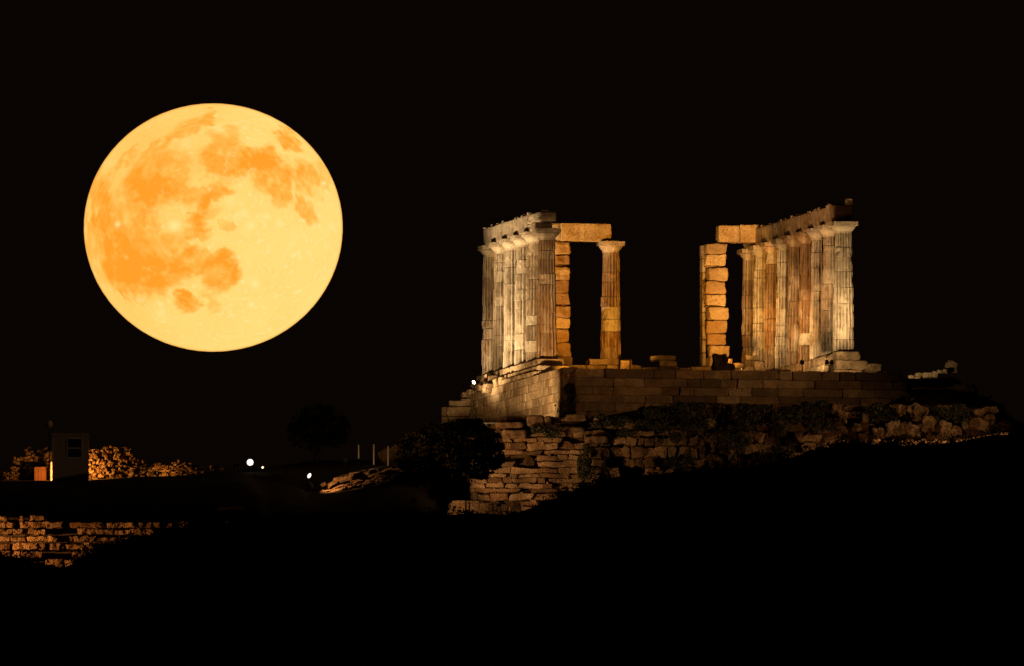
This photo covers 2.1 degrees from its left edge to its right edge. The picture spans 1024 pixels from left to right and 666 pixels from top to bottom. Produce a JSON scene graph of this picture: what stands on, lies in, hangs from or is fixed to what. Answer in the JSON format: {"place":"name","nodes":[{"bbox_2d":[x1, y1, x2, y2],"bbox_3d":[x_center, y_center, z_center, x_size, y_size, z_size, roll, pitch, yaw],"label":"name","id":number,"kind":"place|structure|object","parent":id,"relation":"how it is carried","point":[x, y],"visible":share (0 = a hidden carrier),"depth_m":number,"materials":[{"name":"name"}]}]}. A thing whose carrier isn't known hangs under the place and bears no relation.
{"place":"outdoors","nodes":[
{"label":"outdoors","id":0,"kind":"place"},
{"bbox_2d":[150,470,156,476],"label":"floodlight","id":1,"kind":"object","parent":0,"point":[153,473],"visible":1,"depth_m":1324.36,"materials":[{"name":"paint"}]},
{"bbox_2d":[84,103,342,351],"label":"moon","id":2,"kind":"object","parent":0,"point":[213,227],"visible":1,"depth_m":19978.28,"materials":[{"name":"yellow"}]},
{"bbox_2d":[364,464,370,469],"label":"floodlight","id":3,"kind":"object","parent":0,"point":[366,466],"visible":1,"depth_m":1318.55,"materials":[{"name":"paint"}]},
{"bbox_2d":[0,392,1023,665],"bbox_3d":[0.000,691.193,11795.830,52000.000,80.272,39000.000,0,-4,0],"label":"ground","id":4,"kind":"structure","parent":0,"point":[868,620],"depth_m":1263.44,"materials":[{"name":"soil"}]},
{"bbox_2d":[3,446,51,480],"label":"bush","id":5,"kind":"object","parent":4,"relation":"on","point":[13,473],"depth_m":1326.21,"materials":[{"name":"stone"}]},
{"bbox_2d":[34,467,48,479],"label":"gate panel","id":6,"kind":"structure","parent":4,"relation":"on","point":[41,473],"depth_m":1325.09,"materials":[{"name":"orange wood"}]},
{"bbox_2d":[45,420,52,481],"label":"globe lamp","id":7,"kind":"object","parent":4,"relation":"on","point":[48,423],"visible":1,"depth_m":1322.15,"materials":[{"name":"metal"}]},
{"bbox_2d":[50,461,51,480],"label":"bollard post","id":8,"kind":"object","parent":4,"relation":"on","point":[51,471],"visible":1,"depth_m":1324.45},
{"bbox_2d":[52,433,89,482],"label":"guard booth","id":9,"kind":"object","parent":4,"relation":"on","point":[70,457],"visible":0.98,"depth_m":1321.16,"materials":[{"name":"paint"}]},
{"bbox_2d":[67,438,82,457],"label":"window","id":10,"kind":"structure","parent":9,"relation":"in","point":[74,445],"depth_m":1321.12,"materials":[{"name":"black glass"}]},
{"bbox_2d":[0,515,231,567],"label":"ruined ashlar wall","id":11,"kind":"structure","parent":4,"relation":"on","point":[56,542],"depth_m":1287.66,"materials":[{"name":"stone"}]},
{"bbox_2d":[89,445,146,479],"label":"bush","id":12,"kind":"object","parent":4,"relation":"on","point":[102,471],"depth_m":1325.50,"materials":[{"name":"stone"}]},
{"bbox_2d":[146,459,205,476],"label":"bush","id":13,"kind":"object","parent":4,"relation":"on","point":[182,467],"depth_m":1325.49,"materials":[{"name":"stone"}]},
{"bbox_2d":[209,466,225,472],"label":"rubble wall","id":14,"kind":"structure","parent":4,"relation":"on","point":[215,469],"depth_m":1325.54,"materials":[{"name":"stone"}]},
{"bbox_2d":[246,459,253,471],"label":"path lamp","id":15,"kind":"object","parent":4,"relation":"on","point":[250,462],"visible":1,"depth_m":1316.12,"materials":[{"name":"paint"}]},
{"bbox_2d":[285,403,350,462],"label":"tree","id":16,"kind":"object","parent":4,"relation":"on","point":[337,434],"visible":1,"depth_m":1339.63,"materials":[{"name":"green plant"}]},
{"bbox_2d":[312,472,361,489],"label":"rock ledge","id":17,"kind":"object","parent":4,"relation":"on","point":[343,478],"visible":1,"depth_m":1309.50,"materials":[{"name":"stone"}]},
{"bbox_2d":[320,479,379,491],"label":"rock ledge","id":18,"kind":"object","parent":4,"relation":"on","point":[342,487],"visible":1,"depth_m":1308.54,"materials":[{"name":"stone"}]},
{"bbox_2d":[355,466,400,478],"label":"rock ledge","id":19,"kind":"object","parent":4,"relation":"on","point":[372,473],"visible":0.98,"depth_m":1309.92,"materials":[{"name":"stone"}]},
{"bbox_2d":[362,470,402,486],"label":"rock ledge","id":20,"kind":"object","parent":4,"relation":"on","point":[379,478],"visible":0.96,"depth_m":1308.41,"materials":[{"name":"stone"}]},
{"bbox_2d":[366,478,400,486],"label":"rock ledge","id":21,"kind":"object","parent":4,"relation":"on","point":[383,482],"visible":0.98,"depth_m":1308.15,"materials":[{"name":"stone"}]},
{"bbox_2d":[387,446,388,465],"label":"post","id":22,"kind":"object","parent":4,"relation":"on","point":[387,455],"visible":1,"depth_m":1321.15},
{"bbox_2d":[378,444,402,462],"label":"boulder","id":23,"kind":"object","parent":4,"relation":"on","point":[393,451],"visible":0.87,"depth_m":1323.79,"materials":[{"name":"stone"}]},
{"bbox_2d":[394,418,505,509],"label":"tree","id":24,"kind":"object","parent":4,"relation":"on","point":[481,446],"visible":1,"depth_m":1295.56,"materials":[{"name":"green plant"}]},
{"bbox_2d":[441,399,470,423],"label":"ashlar wall","id":25,"kind":"structure","parent":4,"relation":"on","point":[455,410],"depth_m":1338.74,"materials":[{"name":"stone"}]},
{"bbox_2d":[439,500,520,514],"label":"stone wall","id":26,"kind":"structure","parent":4,"relation":"on","point":[478,506],"depth_m":1299.65,"materials":[{"name":"brown stone"}]},
{"bbox_2d":[554,383,584,417],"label":"shrub","id":27,"kind":"object","parent":4,"relation":"on","point":[567,388],"visible":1,"depth_m":1310.04,"materials":[{"name":"green plant"}]},
{"bbox_2d":[620,360,629,368],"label":"stone block","id":28,"kind":"object","parent":4,"relation":"on","point":[624,364],"depth_m":1331.09,"materials":[{"name":"stone"}]},
{"bbox_2d":[650,355,676,367],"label":"stone block","id":29,"kind":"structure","parent":4,"relation":"on","point":[666,360],"depth_m":1329.05,"materials":[{"name":"stone"}]},
{"bbox_2d":[645,423,694,468],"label":"shrub","id":30,"kind":"object","parent":4,"relation":"on","point":[685,458],"visible":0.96,"depth_m":1304.27,"materials":[{"name":"green plant"}]},
{"bbox_2d":[470,367,905,421],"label":"terrace wall","id":31,"kind":"structure","parent":4,"relation":"on","point":[607,391],"depth_m":1311.81,"materials":[{"name":"stone"}]},
{"bbox_2d":[461,198,881,398],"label":"ruined temple","id":32,"kind":"structure","parent":31,"relation":"on","point":[797,300],"depth_m":1330.51,"materials":[{"name":"stone"}]},
{"bbox_2d":[825,360,833,371],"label":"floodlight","id":33,"kind":"object","parent":31,"relation":"on","point":[827,362],"visible":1,"depth_m":1314.18,"materials":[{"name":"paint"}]},
{"bbox_2d":[711,353,728,370],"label":"stone block","id":34,"kind":"object","parent":4,"relation":"on","point":[720,362],"depth_m":1316.49,"materials":[{"name":"black stone"}]},
{"bbox_2d":[727,363,734,369],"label":"stone block","id":35,"kind":"object","parent":4,"relation":"on","point":[731,366],"depth_m":1316.69,"materials":[{"name":"black stone"}]},
{"bbox_2d":[463,402,1013,513],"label":"rubble retaining wall","id":36,"kind":"structure","parent":4,"relation":"on","point":[517,471],"depth_m":1305.20,"materials":[{"name":"stone"}]},
{"bbox_2d":[530,424,562,440],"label":"shrub","id":37,"kind":"object","parent":36,"relation":"on","point":[545,432],"visible":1,"depth_m":1304.37,"materials":[{"name":"green plant"}]},
{"bbox_2d":[576,443,596,483],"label":"shrub","id":38,"kind":"object","parent":36,"relation":"attached to","point":[584,469],"visible":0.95,"depth_m":1304.30,"materials":[{"name":"green plant"}]},
{"bbox_2d":[589,413,632,428],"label":"shrub","id":39,"kind":"object","parent":36,"relation":"on","point":[604,422],"visible":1,"depth_m":1304.36,"materials":[{"name":"green plant"}]},
{"bbox_2d":[616,419,652,436],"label":"shrub","id":40,"kind":"object","parent":36,"relation":"on","point":[638,423],"visible":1,"depth_m":1304.36,"materials":[{"name":"green plant"}]},
{"bbox_2d":[641,401,704,423],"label":"shrub","id":41,"kind":"object","parent":36,"relation":"on","point":[655,413],"visible":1,"depth_m":1304.41,"materials":[{"name":"green plant"}]},
{"bbox_2d":[669,406,717,442],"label":"shrub","id":42,"kind":"object","parent":36,"relation":"attached to","point":[698,421],"visible":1,"depth_m":1304.37,"materials":[{"name":"green plant"}]},
{"bbox_2d":[712,417,757,454],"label":"shrub","id":43,"kind":"object","parent":36,"relation":"attached to","point":[740,425],"visible":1,"depth_m":1304.37,"materials":[{"name":"green plant"}]},
{"bbox_2d":[755,445,795,461],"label":"shrub","id":44,"kind":"object","parent":36,"relation":"on","point":[776,448],"visible":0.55,"depth_m":1304.30,"materials":[{"name":"green plant"}]},
{"bbox_2d":[766,404,814,435],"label":"shrub","id":45,"kind":"object","parent":36,"relation":"on","point":[790,416],"visible":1,"depth_m":1304.38,"materials":[{"name":"green plant"}]},
{"bbox_2d":[800,399,835,434],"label":"shrub","id":46,"kind":"object","parent":36,"relation":"on","point":[813,423],"visible":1,"depth_m":1304.40,"materials":[{"name":"green plant"}]},
{"bbox_2d":[855,402,898,424],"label":"shrub","id":47,"kind":"object","parent":36,"relation":"on","point":[875,416],"visible":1,"depth_m":1304.38,"materials":[{"name":"green plant"}]},
{"bbox_2d":[734,363,742,368],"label":"stone block","id":48,"kind":"object","parent":4,"relation":"on","point":[738,365],"depth_m":1328.40,"materials":[{"name":"beige stone"}]},
{"bbox_2d":[744,366,753,370],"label":"stone block","id":49,"kind":"object","parent":4,"relation":"on","point":[751,368],"depth_m":1328.07,"materials":[{"name":"beige stone"}]},
{"bbox_2d":[727,402,772,422],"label":"shrub","id":50,"kind":"object","parent":4,"relation":"on","point":[751,415],"visible":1,"depth_m":1304.38,"materials":[{"name":"green plant"}]},
{"bbox_2d":[752,360,765,370],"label":"stone block","id":51,"kind":"object","parent":4,"relation":"on","point":[758,365],"depth_m":1328.29,"materials":[{"name":"beige stone"}]},
{"bbox_2d":[746,355,758,360],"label":"stone block","id":52,"kind":"object","parent":51,"relation":"on","point":[751,358],"depth_m":1328.11,"materials":[{"name":"stone"}]},
{"bbox_2d":[837,410,848,422],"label":"boulder","id":53,"kind":"object","parent":4,"relation":"on","point":[842,415],"visible":1,"depth_m":1304.02,"materials":[{"name":"stone"}]},
{"bbox_2d":[830,403,841,413],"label":"boulder","id":54,"kind":"object","parent":53,"relation":"on","point":[835,408],"visible":1,"depth_m":1304.20,"materials":[{"name":"stone"}]},
{"bbox_2d":[851,423,860,431],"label":"boulder","id":55,"kind":"object","parent":4,"relation":"on","point":[856,427],"visible":1,"depth_m":1304.06,"materials":[{"name":"stone"}]},
{"bbox_2d":[862,413,869,422],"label":"boulder","id":56,"kind":"object","parent":4,"relation":"on","point":[865,418],"visible":1,"depth_m":1304.06,"materials":[{"name":"stone"}]},
{"bbox_2d":[873,426,883,438],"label":"boulder","id":57,"kind":"object","parent":4,"relation":"on","point":[878,432],"visible":1,"depth_m":1304.05,"materials":[{"name":"stone"}]},
{"bbox_2d":[884,420,900,436],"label":"boulder","id":58,"kind":"object","parent":4,"relation":"on","point":[891,428],"visible":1,"depth_m":1304.09,"materials":[{"name":"stone"}]},
{"bbox_2d":[897,422,912,433],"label":"boulder","id":59,"kind":"object","parent":4,"relation":"on","point":[904,427],"visible":1,"depth_m":1304.00,"materials":[{"name":"stone"}]},
{"bbox_2d":[814,433,1007,448],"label":"gravel","id":60,"kind":"structure","parent":4,"relation":"on","point":[877,440],"depth_m":1297.65,"materials":[{"name":"brown gravel"}]},
{"bbox_2d":[906,423,921,436],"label":"boulder","id":61,"kind":"object","parent":4,"relation":"on","point":[915,431],"visible":0.99,"depth_m":1304.09,"materials":[{"name":"stone"}]},
{"bbox_2d":[921,416,936,432],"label":"boulder","id":62,"kind":"object","parent":4,"relation":"on","point":[928,423],"visible":0.98,"depth_m":1304.04,"materials":[{"name":"stone"}]},
{"bbox_2d":[905,403,928,419],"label":"boulder","id":63,"kind":"object","parent":62,"relation":"on","point":[916,411],"visible":1,"depth_m":1304.09,"materials":[{"name":"stone"}]},
{"bbox_2d":[896,404,905,414],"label":"boulder","id":64,"kind":"object","parent":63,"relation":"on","point":[900,408],"visible":1,"depth_m":1304.13,"materials":[{"name":"stone"}]},
{"bbox_2d":[939,420,951,440],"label":"boulder","id":65,"kind":"object","parent":4,"relation":"on","point":[945,425],"visible":0.81,"depth_m":1303.99,"materials":[{"name":"stone"}]},
{"bbox_2d":[928,403,971,423],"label":"shrub","id":66,"kind":"object","parent":4,"relation":"on","point":[955,409],"visible":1,"depth_m":1304.38,"materials":[{"name":"green plant"}]},
{"bbox_2d":[945,360,957,372],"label":"stone block","id":67,"kind":"structure","parent":4,"relation":"on","point":[951,366],"depth_m":1330.68,"materials":[{"name":"beige stone"}]},
{"bbox_2d":[951,425,962,439],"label":"boulder","id":68,"kind":"object","parent":4,"relation":"on","point":[955,429],"visible":0.68,"depth_m":1303.99,"materials":[{"name":"stone"}]},
{"bbox_2d":[973,406,998,416],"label":"boulder","id":69,"kind":"object","parent":4,"relation":"on","point":[984,410],"visible":1,"depth_m":1304.18,"materials":[{"name":"stone"}]},
{"bbox_2d":[984,414,994,423],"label":"boulder","id":70,"kind":"object","parent":4,"relation":"on","point":[989,418],"visible":1,"depth_m":1304.04,"materials":[{"name":"stone"}]},
{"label":"stone block","id":71,"kind":"object","parent":4,"relation":"on","visible":0},
{"bbox_2d":[914,373,922,376],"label":"stone block","id":72,"kind":"structure","parent":71,"relation":"on","point":[918,374],"depth_m":1330.16,"materials":[{"name":"beige stone"}]},
{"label":"stone block","id":73,"kind":"object","parent":4,"relation":"on","visible":0},
{"bbox_2d":[922,372,932,377],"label":"stone block","id":74,"kind":"structure","parent":73,"relation":"on","point":[927,375],"depth_m":1330.17,"materials":[{"name":"beige stone"}]},
{"bbox_2d":[932,371,937,377],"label":"stone block","id":75,"kind":"structure","parent":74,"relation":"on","point":[935,374],"depth_m":1330.18,"materials":[{"name":"beige stone"}]},
{"bbox_2d":[0,0,1023,473],"label":"sky","id":76,"kind":"structure","parent":0,"point":[433,124],"materials":[{"name":"black"}]}
]}

